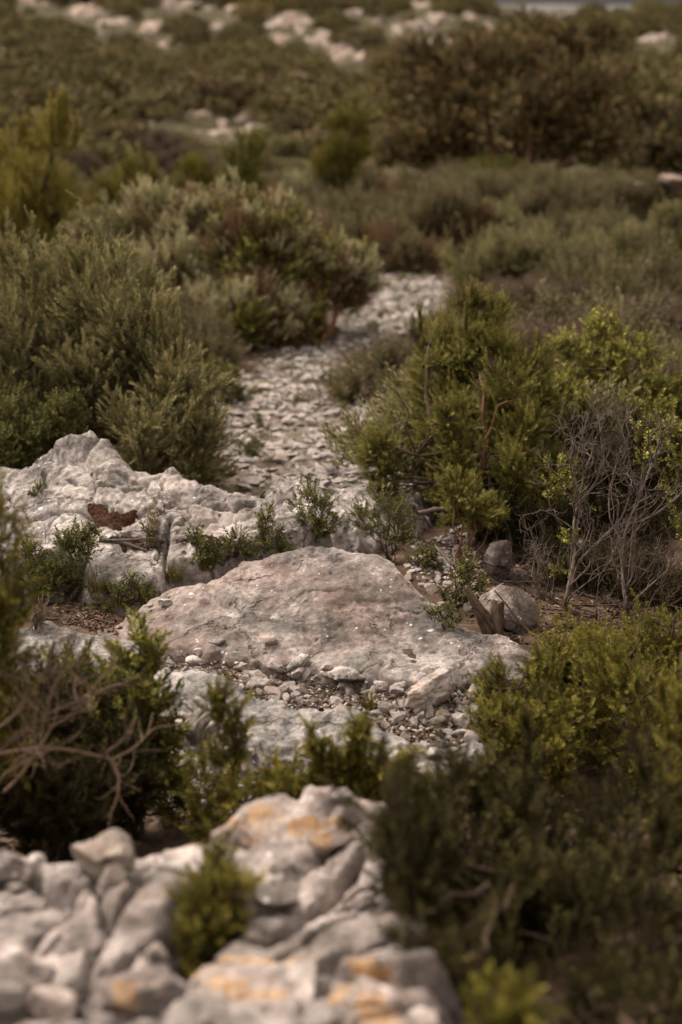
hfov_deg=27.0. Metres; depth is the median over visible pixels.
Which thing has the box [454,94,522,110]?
scrub bush
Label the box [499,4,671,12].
hills
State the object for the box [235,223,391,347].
silver shrub
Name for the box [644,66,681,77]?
scrub bush
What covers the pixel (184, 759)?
stone
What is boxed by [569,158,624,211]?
shrub
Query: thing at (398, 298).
path weed
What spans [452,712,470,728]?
stone
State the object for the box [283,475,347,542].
plant
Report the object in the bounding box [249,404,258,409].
path stone
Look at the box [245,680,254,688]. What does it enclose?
pebble
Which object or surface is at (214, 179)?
shrub
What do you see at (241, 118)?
hillside rock
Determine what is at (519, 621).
fallen branch
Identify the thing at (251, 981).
stone
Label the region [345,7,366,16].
hillside rock
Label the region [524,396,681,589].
undergrowth shrub
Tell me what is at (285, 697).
pebble
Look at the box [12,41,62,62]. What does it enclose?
scrub bush
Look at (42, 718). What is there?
bare shrub
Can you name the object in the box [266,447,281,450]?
path stone
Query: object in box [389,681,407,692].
stone
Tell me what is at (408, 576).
stone
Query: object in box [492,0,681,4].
sky
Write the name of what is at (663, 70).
scrub bush
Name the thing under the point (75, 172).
shrub
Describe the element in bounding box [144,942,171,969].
stone
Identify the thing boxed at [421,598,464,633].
plant
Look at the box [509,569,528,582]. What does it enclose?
stone
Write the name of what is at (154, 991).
stone
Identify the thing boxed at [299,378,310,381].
path stone
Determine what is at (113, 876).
stone
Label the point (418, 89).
scrub bush
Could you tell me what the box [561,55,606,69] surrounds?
scrub bush
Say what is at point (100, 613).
leaf litter
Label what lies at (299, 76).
scrub bush
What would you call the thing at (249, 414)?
path stone
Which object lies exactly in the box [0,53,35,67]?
scrub bush
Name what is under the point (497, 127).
scrub bush
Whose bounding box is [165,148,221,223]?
shrub
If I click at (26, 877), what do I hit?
stone
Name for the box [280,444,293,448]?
path stone
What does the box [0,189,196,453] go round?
olive shrub
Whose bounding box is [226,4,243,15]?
hillside rock
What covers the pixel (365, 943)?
stone
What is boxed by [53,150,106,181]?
shrub
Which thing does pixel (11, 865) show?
stone
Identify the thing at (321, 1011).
stone
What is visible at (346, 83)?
scrub bush
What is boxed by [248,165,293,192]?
shrub
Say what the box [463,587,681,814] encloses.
tuft shrub
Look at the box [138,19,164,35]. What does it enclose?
hillside rock
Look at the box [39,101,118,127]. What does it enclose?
scrub bush
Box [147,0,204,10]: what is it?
hillside rock
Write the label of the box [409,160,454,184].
shrub
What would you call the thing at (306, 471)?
path stone
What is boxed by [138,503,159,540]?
plant
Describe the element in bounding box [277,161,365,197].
shrub
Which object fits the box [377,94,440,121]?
scrub bush
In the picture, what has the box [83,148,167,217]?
shrub
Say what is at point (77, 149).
scrub bush
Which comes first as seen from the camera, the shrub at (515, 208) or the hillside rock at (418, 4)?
the shrub at (515, 208)
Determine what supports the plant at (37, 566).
on the ground
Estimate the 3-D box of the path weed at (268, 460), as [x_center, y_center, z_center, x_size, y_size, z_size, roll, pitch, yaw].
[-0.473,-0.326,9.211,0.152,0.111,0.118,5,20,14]
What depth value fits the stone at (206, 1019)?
2.62 m
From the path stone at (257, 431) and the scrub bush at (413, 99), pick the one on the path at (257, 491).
the path stone at (257, 431)
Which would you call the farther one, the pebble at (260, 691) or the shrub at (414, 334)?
the shrub at (414, 334)
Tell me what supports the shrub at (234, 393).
on the ground
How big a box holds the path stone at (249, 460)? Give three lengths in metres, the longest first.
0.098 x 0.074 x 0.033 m
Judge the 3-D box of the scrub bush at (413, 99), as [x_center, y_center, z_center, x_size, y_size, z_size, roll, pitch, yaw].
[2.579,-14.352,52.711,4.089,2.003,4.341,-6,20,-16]
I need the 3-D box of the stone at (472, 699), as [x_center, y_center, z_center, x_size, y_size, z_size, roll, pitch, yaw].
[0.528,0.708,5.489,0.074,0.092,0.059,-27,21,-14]
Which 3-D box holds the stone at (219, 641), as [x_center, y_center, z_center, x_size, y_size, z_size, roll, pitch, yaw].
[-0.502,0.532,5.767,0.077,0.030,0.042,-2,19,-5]
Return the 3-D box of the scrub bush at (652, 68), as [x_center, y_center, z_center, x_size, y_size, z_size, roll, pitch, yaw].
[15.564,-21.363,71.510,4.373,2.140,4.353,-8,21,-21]
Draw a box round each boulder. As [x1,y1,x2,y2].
[71,828,135,882]
[405,666,455,710]
[475,584,538,633]
[483,540,512,580]
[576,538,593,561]
[628,179,649,187]
[658,174,681,190]
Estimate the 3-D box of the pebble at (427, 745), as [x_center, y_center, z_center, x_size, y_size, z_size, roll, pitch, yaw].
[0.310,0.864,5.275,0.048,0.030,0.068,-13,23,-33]
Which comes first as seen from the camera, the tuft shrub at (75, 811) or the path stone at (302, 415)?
the tuft shrub at (75, 811)
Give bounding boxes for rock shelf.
[152,667,497,794]
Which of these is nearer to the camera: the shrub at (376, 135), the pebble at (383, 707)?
the pebble at (383, 707)
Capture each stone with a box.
[0,847,24,879]
[0,980,25,1012]
[1,896,49,916]
[1,962,31,994]
[5,880,23,893]
[8,856,33,884]
[22,960,56,989]
[25,985,79,1021]
[53,921,108,966]
[61,976,86,994]
[99,864,125,890]
[99,963,186,1020]
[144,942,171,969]
[155,853,202,874]
[158,599,172,605]
[173,748,189,765]
[175,718,183,736]
[185,655,201,666]
[188,756,198,768]
[189,747,197,752]
[193,648,202,655]
[198,962,317,1012]
[199,1015,212,1023]
[208,638,226,644]
[220,452,231,456]
[220,826,260,849]
[224,961,239,965]
[227,417,240,423]
[230,424,243,427]
[231,412,244,416]
[233,662,251,670]
[234,484,250,487]
[235,464,249,467]
[236,458,248,463]
[240,762,248,771]
[242,476,255,483]
[242,925,261,941]
[243,421,253,426]
[243,457,257,462]
[244,413,256,416]
[248,479,261,485]
[248,748,255,755]
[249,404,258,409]
[250,399,263,405]
[251,468,262,471]
[251,676,270,688]
[253,883,298,908]
[255,428,263,433]
[256,475,264,482]
[257,383,269,388]
[259,473,269,477]
[260,635,277,644]
[261,411,273,415]
[263,490,271,497]
[266,400,277,404]
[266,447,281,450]
[266,450,275,454]
[266,468,277,472]
[267,662,285,672]
[268,860,319,884]
[269,440,282,445]
[271,454,287,460]
[272,455,284,462]
[272,475,278,481]
[274,433,286,437]
[274,437,286,440]
[274,449,284,452]
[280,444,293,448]
[282,417,292,423]
[282,473,295,477]
[286,653,310,671]
[287,414,297,417]
[288,392,296,400]
[291,456,305,462]
[291,666,304,678]
[295,413,305,417]
[297,742,305,754]
[298,444,311,448]
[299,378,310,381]
[299,467,313,474]
[300,404,310,407]
[303,999,340,1023]
[304,437,313,443]
[305,417,316,424]
[305,473,318,477]
[305,827,356,856]
[308,434,320,439]
[308,448,320,453]
[309,427,319,432]
[310,401,319,405]
[311,414,320,418]
[313,474,328,480]
[316,417,324,425]
[316,976,335,999]
[317,438,328,442]
[318,451,331,458]
[318,481,331,485]
[320,663,332,669]
[320,666,364,681]
[323,463,335,472]
[325,410,336,416]
[328,410,338,414]
[330,787,353,804]
[333,478,344,483]
[341,471,357,476]
[344,903,352,911]
[348,933,385,954]
[349,975,402,1010]
[351,892,375,910]
[357,408,370,417]
[371,912,395,919]
[373,680,388,691]
[374,875,386,896]
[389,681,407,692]
[403,1007,436,1023]
[404,573,412,580]
[415,486,426,493]
[424,583,439,594]
[427,747,443,756]
[434,575,441,582]
[436,601,444,606]
[436,709,450,720]
[443,537,454,542]
[443,580,451,584]
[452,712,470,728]
[463,603,471,611]
[466,684,479,703]
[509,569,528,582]
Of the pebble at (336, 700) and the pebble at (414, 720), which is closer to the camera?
the pebble at (414, 720)
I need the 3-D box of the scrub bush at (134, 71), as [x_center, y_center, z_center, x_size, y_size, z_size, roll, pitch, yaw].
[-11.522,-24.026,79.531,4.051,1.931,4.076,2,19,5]
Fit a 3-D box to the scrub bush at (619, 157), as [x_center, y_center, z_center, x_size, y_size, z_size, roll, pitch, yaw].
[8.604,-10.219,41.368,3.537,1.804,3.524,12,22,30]
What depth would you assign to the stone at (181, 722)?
5.21 m
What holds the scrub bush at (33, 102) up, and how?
on the ground
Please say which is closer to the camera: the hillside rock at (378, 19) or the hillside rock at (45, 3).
the hillside rock at (378, 19)
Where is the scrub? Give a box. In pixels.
[0,0,681,169]
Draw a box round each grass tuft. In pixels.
[75,563,122,593]
[96,591,129,610]
[143,531,161,545]
[161,555,191,583]
[184,545,221,571]
[242,539,262,551]
[279,442,310,482]
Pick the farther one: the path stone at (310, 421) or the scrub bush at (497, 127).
the scrub bush at (497, 127)
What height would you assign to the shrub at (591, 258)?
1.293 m
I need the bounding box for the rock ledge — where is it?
[0,431,335,605]
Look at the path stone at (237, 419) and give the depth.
10.71 m
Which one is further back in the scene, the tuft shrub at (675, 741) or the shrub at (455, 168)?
the shrub at (455, 168)
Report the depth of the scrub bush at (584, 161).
40.23 m
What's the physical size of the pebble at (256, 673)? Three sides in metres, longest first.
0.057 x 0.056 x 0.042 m
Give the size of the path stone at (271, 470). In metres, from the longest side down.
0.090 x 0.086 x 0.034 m
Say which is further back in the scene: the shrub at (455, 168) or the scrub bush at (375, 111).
the scrub bush at (375, 111)
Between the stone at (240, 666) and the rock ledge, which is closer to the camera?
the stone at (240, 666)
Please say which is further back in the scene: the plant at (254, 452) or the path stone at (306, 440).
the path stone at (306, 440)
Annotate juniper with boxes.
[348,249,587,541]
[429,462,509,564]
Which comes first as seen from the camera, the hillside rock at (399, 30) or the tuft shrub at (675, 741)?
the tuft shrub at (675, 741)
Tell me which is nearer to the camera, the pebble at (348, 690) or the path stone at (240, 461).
the pebble at (348, 690)
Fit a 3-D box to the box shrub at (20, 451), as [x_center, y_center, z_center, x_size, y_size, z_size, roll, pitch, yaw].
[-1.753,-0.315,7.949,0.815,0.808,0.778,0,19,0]
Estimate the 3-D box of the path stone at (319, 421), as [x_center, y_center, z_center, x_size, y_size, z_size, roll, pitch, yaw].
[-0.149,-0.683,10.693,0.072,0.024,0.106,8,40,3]
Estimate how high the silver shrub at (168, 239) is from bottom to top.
1.806 m
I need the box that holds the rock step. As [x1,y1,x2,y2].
[13,621,144,680]
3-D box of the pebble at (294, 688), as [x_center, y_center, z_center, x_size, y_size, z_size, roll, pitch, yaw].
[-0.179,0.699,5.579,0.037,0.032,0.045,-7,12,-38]
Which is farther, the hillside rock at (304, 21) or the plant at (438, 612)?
the hillside rock at (304, 21)
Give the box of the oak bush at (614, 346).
[545,299,681,493]
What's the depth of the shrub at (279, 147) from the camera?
41.00 m
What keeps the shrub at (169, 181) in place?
on the ground
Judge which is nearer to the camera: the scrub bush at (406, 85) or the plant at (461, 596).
the plant at (461, 596)
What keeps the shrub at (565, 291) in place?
on the ground
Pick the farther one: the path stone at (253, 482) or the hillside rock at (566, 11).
the hillside rock at (566, 11)
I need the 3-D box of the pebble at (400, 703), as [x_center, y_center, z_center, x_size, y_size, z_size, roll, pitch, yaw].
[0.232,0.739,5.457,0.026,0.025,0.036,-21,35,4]
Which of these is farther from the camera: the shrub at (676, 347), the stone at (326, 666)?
the shrub at (676, 347)
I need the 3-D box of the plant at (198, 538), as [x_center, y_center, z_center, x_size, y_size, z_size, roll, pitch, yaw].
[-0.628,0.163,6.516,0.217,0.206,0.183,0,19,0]
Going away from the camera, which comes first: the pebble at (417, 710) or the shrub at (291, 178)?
the pebble at (417, 710)
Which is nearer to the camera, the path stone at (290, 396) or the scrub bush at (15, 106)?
the path stone at (290, 396)
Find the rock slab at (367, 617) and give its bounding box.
[97,546,530,694]
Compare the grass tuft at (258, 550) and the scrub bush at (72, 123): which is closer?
the grass tuft at (258, 550)
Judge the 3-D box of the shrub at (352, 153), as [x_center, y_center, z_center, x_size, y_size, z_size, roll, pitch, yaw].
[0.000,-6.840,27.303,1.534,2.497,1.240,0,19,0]
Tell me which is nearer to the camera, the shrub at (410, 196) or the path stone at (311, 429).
the path stone at (311, 429)
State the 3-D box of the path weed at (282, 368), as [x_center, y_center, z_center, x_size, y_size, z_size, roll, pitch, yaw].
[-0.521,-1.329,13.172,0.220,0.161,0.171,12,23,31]
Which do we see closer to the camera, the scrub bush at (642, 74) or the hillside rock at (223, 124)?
the hillside rock at (223, 124)
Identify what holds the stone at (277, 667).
on the rock slab at (367, 617)
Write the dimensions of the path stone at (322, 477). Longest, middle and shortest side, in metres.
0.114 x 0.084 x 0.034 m
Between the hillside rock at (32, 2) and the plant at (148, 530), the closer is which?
the plant at (148, 530)
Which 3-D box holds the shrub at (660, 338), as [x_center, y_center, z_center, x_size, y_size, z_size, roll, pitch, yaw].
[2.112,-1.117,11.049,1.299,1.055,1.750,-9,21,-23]
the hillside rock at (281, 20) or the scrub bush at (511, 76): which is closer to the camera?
the scrub bush at (511, 76)
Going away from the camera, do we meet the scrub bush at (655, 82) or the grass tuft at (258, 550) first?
the grass tuft at (258, 550)
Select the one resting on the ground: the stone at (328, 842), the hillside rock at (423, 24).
the hillside rock at (423, 24)
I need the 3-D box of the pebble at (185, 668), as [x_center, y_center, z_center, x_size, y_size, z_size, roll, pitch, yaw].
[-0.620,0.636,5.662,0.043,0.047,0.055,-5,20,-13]
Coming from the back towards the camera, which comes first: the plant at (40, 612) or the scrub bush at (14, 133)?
the scrub bush at (14, 133)
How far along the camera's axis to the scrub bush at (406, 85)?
63.21 m
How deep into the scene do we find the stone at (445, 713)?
5.40 m
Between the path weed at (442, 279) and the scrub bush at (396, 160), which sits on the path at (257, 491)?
the path weed at (442, 279)
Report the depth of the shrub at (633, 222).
22.68 m
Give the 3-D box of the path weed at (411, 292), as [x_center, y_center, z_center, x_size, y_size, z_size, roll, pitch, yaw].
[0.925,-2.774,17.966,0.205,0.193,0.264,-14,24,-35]
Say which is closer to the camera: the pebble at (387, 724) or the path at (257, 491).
the pebble at (387, 724)
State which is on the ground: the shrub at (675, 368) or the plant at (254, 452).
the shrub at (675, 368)
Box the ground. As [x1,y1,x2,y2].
[0,0,681,1023]
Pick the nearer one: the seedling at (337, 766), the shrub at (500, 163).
the seedling at (337, 766)
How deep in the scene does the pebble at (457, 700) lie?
5.48 m
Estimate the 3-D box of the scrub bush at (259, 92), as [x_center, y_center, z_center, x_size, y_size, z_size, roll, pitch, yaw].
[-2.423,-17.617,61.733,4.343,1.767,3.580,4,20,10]
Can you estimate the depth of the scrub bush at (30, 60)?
77.73 m
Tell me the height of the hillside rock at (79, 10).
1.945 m
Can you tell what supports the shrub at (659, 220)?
on the ground
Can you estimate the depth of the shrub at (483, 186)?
26.78 m
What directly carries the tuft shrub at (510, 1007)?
on the ground
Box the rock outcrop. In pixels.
[0,785,463,1023]
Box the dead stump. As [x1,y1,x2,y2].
[463,585,508,635]
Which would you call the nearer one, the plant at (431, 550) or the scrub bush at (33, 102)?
the plant at (431, 550)
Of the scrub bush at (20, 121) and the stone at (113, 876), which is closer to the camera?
the stone at (113, 876)
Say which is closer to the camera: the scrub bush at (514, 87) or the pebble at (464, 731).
the pebble at (464, 731)
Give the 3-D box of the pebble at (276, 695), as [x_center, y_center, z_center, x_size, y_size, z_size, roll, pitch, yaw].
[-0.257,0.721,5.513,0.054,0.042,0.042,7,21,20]
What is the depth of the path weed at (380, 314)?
16.04 m
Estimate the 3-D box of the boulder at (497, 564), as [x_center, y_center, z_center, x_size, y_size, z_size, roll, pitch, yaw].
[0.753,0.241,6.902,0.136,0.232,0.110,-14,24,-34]
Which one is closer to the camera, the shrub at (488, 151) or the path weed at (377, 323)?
the path weed at (377, 323)
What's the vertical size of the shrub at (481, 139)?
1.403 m
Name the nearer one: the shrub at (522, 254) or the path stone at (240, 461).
the path stone at (240, 461)
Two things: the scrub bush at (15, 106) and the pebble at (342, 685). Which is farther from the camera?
the scrub bush at (15, 106)
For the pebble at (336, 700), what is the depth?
5.51 m
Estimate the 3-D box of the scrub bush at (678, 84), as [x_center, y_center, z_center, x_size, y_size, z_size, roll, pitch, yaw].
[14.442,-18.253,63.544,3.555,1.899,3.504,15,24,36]
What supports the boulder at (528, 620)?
on the ground
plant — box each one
[16,532,55,604]
[21,591,63,630]
[27,478,45,495]
[35,514,105,601]
[83,565,157,611]
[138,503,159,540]
[138,767,215,828]
[182,521,226,567]
[222,523,261,558]
[232,434,261,457]
[249,498,297,552]
[251,412,270,429]
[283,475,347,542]
[347,477,418,561]
[356,691,375,710]
[405,540,444,570]
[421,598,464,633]
[435,545,489,607]
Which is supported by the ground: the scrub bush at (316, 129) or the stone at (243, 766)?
the scrub bush at (316, 129)
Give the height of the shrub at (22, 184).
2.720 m
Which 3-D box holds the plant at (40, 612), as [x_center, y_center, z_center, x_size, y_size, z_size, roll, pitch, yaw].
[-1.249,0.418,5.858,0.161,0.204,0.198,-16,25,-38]
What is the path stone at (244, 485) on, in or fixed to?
on the path at (257, 491)
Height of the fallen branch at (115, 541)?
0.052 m
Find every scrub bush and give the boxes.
[0,46,26,54]
[0,48,33,68]
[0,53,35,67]
[0,57,26,72]
[0,72,52,89]
[0,75,19,93]
[0,90,28,107]
[0,98,44,117]
[0,104,46,129]
[0,108,78,129]
[0,123,23,145]
[0,128,38,157]
[1,71,39,89]
[3,60,65,86]
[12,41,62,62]
[12,106,90,127]
[12,120,104,146]
[15,82,97,107]
[26,121,93,150]
[29,36,101,55]
[33,81,121,102]
[34,84,89,106]
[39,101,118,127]
[40,137,89,159]
[43,33,101,53]
[52,61,135,94]
[68,88,134,115]
[68,91,143,122]
[82,138,156,166]
[83,116,157,145]
[103,52,167,79]
[117,65,155,87]
[121,81,210,118]
[149,70,215,85]
[162,73,247,105]
[224,77,264,106]
[233,70,286,111]
[235,87,297,118]
[246,72,275,81]
[249,81,333,122]
[266,69,335,80]
[295,119,383,159]
[298,92,368,124]
[298,119,328,135]
[300,121,329,138]
[309,73,362,93]
[315,93,404,123]
[326,101,415,126]
[339,121,421,154]
[363,115,415,136]
[366,136,477,172]
[367,92,442,122]
[374,120,443,158]
[375,98,432,124]
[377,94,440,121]
[377,117,506,159]
[379,79,436,99]
[380,76,442,93]
[446,91,520,114]
[453,57,488,77]
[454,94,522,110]
[469,98,518,118]
[472,113,518,141]
[473,113,510,141]
[476,88,523,102]
[476,99,519,118]
[477,118,504,141]
[490,65,537,86]
[503,132,598,167]
[504,134,613,167]
[508,81,572,92]
[521,136,606,172]
[534,76,574,91]
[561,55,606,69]
[566,63,616,78]
[573,56,625,65]
[588,124,680,174]
[588,134,665,173]
[590,120,681,174]
[591,67,652,89]
[599,93,632,105]
[611,73,680,96]
[611,87,681,107]
[617,98,671,120]
[621,66,671,77]
[637,78,681,101]
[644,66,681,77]
[648,82,681,98]
[653,67,681,79]
[664,69,681,86]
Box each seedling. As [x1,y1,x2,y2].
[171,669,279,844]
[246,740,339,800]
[297,704,377,799]
[355,734,435,802]
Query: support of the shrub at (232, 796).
on the ground
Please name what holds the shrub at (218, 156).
on the ground
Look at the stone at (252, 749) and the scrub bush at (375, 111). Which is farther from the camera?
the scrub bush at (375, 111)
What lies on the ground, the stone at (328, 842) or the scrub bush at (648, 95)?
the scrub bush at (648, 95)
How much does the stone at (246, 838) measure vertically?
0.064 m
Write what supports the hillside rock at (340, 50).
on the ground
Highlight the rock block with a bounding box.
[77,550,176,615]
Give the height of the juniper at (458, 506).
0.560 m
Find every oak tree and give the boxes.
[372,0,650,172]
[613,93,681,178]
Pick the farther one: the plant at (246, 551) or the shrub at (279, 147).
the shrub at (279, 147)
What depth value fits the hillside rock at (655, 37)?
135.76 m
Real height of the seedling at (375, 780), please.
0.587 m
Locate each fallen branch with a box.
[99,537,153,550]
[416,507,470,515]
[434,545,469,580]
[495,590,534,636]
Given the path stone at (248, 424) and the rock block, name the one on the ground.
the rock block
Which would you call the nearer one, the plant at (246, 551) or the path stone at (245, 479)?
the plant at (246, 551)
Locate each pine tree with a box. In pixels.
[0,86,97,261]
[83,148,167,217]
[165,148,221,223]
[218,125,270,199]
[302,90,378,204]
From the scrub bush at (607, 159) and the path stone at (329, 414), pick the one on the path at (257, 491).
the path stone at (329, 414)
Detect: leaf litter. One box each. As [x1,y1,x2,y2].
[36,419,666,820]
[87,503,139,530]
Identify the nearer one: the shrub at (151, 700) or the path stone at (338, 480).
the shrub at (151, 700)
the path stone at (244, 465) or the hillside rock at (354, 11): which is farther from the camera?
the hillside rock at (354, 11)
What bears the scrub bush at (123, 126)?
on the ground
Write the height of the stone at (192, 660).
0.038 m
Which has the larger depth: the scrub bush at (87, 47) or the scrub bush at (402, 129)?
the scrub bush at (87, 47)
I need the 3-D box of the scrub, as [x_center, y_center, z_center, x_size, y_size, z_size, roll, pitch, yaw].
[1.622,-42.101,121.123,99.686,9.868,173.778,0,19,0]
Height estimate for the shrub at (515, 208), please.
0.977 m
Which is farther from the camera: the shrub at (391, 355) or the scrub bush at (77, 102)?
the scrub bush at (77, 102)
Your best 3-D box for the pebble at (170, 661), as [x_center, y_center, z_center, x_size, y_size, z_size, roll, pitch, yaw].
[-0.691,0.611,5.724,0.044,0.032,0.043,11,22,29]
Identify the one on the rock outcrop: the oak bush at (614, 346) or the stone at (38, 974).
the stone at (38, 974)
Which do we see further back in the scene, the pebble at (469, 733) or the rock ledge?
the rock ledge
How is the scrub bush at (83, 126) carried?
on the ground
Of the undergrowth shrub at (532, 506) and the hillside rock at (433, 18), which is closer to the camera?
the undergrowth shrub at (532, 506)
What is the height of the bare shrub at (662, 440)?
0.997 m
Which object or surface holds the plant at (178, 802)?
on the ground
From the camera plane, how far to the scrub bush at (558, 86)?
63.06 m
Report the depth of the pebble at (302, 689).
5.56 m
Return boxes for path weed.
[239,390,253,401]
[246,384,264,394]
[247,428,275,445]
[251,441,263,447]
[255,452,276,465]
[276,360,298,373]
[287,388,315,403]
[332,400,352,411]
[366,319,379,327]
[366,322,380,332]
[370,305,393,317]
[391,295,402,301]
[396,270,408,278]
[404,285,422,294]
[404,296,423,307]
[421,270,429,276]
[430,274,443,280]
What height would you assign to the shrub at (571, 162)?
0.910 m
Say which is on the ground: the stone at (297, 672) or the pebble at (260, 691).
the pebble at (260, 691)
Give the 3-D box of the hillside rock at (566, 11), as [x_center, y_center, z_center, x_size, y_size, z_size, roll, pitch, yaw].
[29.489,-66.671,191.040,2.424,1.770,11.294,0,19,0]
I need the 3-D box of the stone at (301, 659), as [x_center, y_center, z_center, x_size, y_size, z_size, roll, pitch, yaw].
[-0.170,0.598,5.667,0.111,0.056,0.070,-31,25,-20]
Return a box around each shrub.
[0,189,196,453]
[0,376,92,469]
[0,469,50,821]
[0,586,188,829]
[0,598,177,864]
[1,132,35,156]
[38,159,90,191]
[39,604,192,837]
[48,176,108,213]
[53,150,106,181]
[62,173,244,335]
[79,190,95,214]
[94,154,149,187]
[95,286,248,491]
[103,167,172,187]
[115,172,173,190]
[132,271,254,367]
[134,126,184,156]
[149,138,223,179]
[153,169,188,190]
[161,818,266,989]
[176,169,222,194]
[185,165,334,350]
[194,143,228,169]
[203,351,247,404]
[215,144,288,182]
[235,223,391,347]
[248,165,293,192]
[258,167,285,181]
[263,131,314,161]
[267,156,371,189]
[267,177,324,203]
[270,155,307,173]
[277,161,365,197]
[286,187,351,235]
[291,199,356,266]
[298,360,408,404]
[315,677,681,1023]
[316,178,421,256]
[316,334,659,512]
[338,329,421,386]
[346,159,446,233]
[360,157,387,189]
[360,205,459,276]
[362,174,514,250]
[368,118,410,155]
[393,304,457,356]
[402,170,502,258]
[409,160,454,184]
[429,157,485,190]
[432,162,511,205]
[435,211,508,294]
[437,124,509,164]
[441,195,539,254]
[443,275,562,324]
[448,144,508,173]
[458,213,611,287]
[458,306,670,396]
[461,149,535,177]
[461,956,570,1023]
[462,277,681,363]
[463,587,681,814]
[464,479,597,570]
[475,192,553,283]
[476,164,534,207]
[494,510,681,634]
[495,347,652,609]
[497,160,581,211]
[498,207,546,234]
[500,159,620,226]
[515,268,599,314]
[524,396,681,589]
[528,203,609,279]
[533,219,681,310]
[542,292,679,375]
[543,536,681,612]
[545,151,577,169]
[560,194,652,248]
[560,206,642,232]
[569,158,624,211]
[576,235,681,330]
[590,224,681,300]
[593,385,681,613]
[596,189,681,285]
[597,166,681,228]
[599,288,681,353]
[614,352,681,458]
[630,162,640,179]
[638,673,681,888]
[653,332,681,402]
[668,167,681,175]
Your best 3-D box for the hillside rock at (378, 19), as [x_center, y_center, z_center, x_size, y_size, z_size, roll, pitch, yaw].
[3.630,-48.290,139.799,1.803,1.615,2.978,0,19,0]
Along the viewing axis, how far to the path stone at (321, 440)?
9.95 m
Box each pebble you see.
[165,658,174,666]
[180,666,189,671]
[194,666,207,672]
[241,675,250,683]
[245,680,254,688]
[249,669,263,677]
[253,671,262,677]
[256,688,263,695]
[264,686,281,696]
[268,692,280,699]
[280,693,289,702]
[283,681,295,686]
[290,691,301,697]
[291,685,299,691]
[295,695,303,702]
[299,686,308,694]
[300,667,311,680]
[310,697,318,703]
[323,709,333,712]
[329,696,342,705]
[332,704,345,711]
[337,681,352,690]
[345,686,354,696]
[351,696,358,704]
[360,689,369,695]
[368,685,376,697]
[370,709,382,715]
[378,702,390,713]
[381,720,390,729]
[389,685,403,694]
[390,710,397,717]
[392,714,404,724]
[398,700,403,706]
[400,731,409,739]
[407,717,417,728]
[413,708,420,714]
[419,740,430,748]
[420,710,424,718]
[425,701,435,717]
[428,716,445,723]
[431,738,449,747]
[443,728,455,736]
[453,697,460,703]
[454,729,469,736]
[457,704,468,714]
[462,735,472,743]
[464,731,481,741]
[469,702,478,713]
[471,734,480,742]
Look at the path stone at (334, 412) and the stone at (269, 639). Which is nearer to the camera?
the stone at (269, 639)
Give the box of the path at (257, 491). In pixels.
[210,271,451,519]
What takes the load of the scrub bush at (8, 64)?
on the ground
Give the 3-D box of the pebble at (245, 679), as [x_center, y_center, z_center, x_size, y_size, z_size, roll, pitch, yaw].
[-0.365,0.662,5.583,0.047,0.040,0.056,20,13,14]
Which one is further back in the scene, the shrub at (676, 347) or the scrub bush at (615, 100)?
the scrub bush at (615, 100)
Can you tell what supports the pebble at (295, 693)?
on the ground
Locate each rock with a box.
[17,0,37,5]
[37,1,54,7]
[49,0,74,4]
[68,3,102,16]
[82,6,118,20]
[93,29,108,35]
[96,17,135,27]
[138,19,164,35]
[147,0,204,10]
[157,37,180,47]
[174,694,240,744]
[189,111,211,116]
[195,118,233,135]
[204,5,217,11]
[208,21,225,32]
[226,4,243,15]
[228,106,253,121]
[228,123,253,140]
[264,14,292,28]
[271,32,289,42]
[283,12,303,28]
[294,16,312,34]
[305,28,333,46]
[329,42,354,61]
[341,51,373,63]
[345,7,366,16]
[369,13,386,22]
[390,23,404,36]
[405,17,435,32]
[411,0,433,7]
[426,12,453,22]
[462,9,482,21]
[554,9,569,17]
[635,33,672,41]
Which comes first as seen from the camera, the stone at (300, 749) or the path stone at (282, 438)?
the stone at (300, 749)
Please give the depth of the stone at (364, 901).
3.28 m
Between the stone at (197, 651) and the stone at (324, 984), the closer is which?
the stone at (324, 984)
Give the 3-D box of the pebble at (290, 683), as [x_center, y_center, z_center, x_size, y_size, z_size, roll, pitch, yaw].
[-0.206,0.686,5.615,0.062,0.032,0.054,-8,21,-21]
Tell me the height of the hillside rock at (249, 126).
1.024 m
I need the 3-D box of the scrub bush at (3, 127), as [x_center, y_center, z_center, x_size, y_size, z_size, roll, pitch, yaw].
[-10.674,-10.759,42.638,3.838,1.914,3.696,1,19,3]
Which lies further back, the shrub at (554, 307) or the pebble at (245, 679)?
the shrub at (554, 307)
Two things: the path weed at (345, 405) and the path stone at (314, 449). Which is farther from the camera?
the path weed at (345, 405)
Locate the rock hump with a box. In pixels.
[265,464,449,552]
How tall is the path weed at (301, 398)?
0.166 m
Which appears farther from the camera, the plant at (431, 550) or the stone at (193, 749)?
the plant at (431, 550)
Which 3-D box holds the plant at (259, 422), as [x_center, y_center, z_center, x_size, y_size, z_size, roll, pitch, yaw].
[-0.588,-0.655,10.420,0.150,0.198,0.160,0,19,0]
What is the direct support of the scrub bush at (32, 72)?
on the ground
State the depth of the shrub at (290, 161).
34.94 m
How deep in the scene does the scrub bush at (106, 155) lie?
42.78 m
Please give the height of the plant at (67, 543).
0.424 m
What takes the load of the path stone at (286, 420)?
on the path at (257, 491)
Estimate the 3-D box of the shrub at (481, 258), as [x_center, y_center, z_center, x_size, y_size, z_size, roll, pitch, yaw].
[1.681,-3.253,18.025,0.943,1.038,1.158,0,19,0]
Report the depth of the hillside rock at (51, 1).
162.25 m

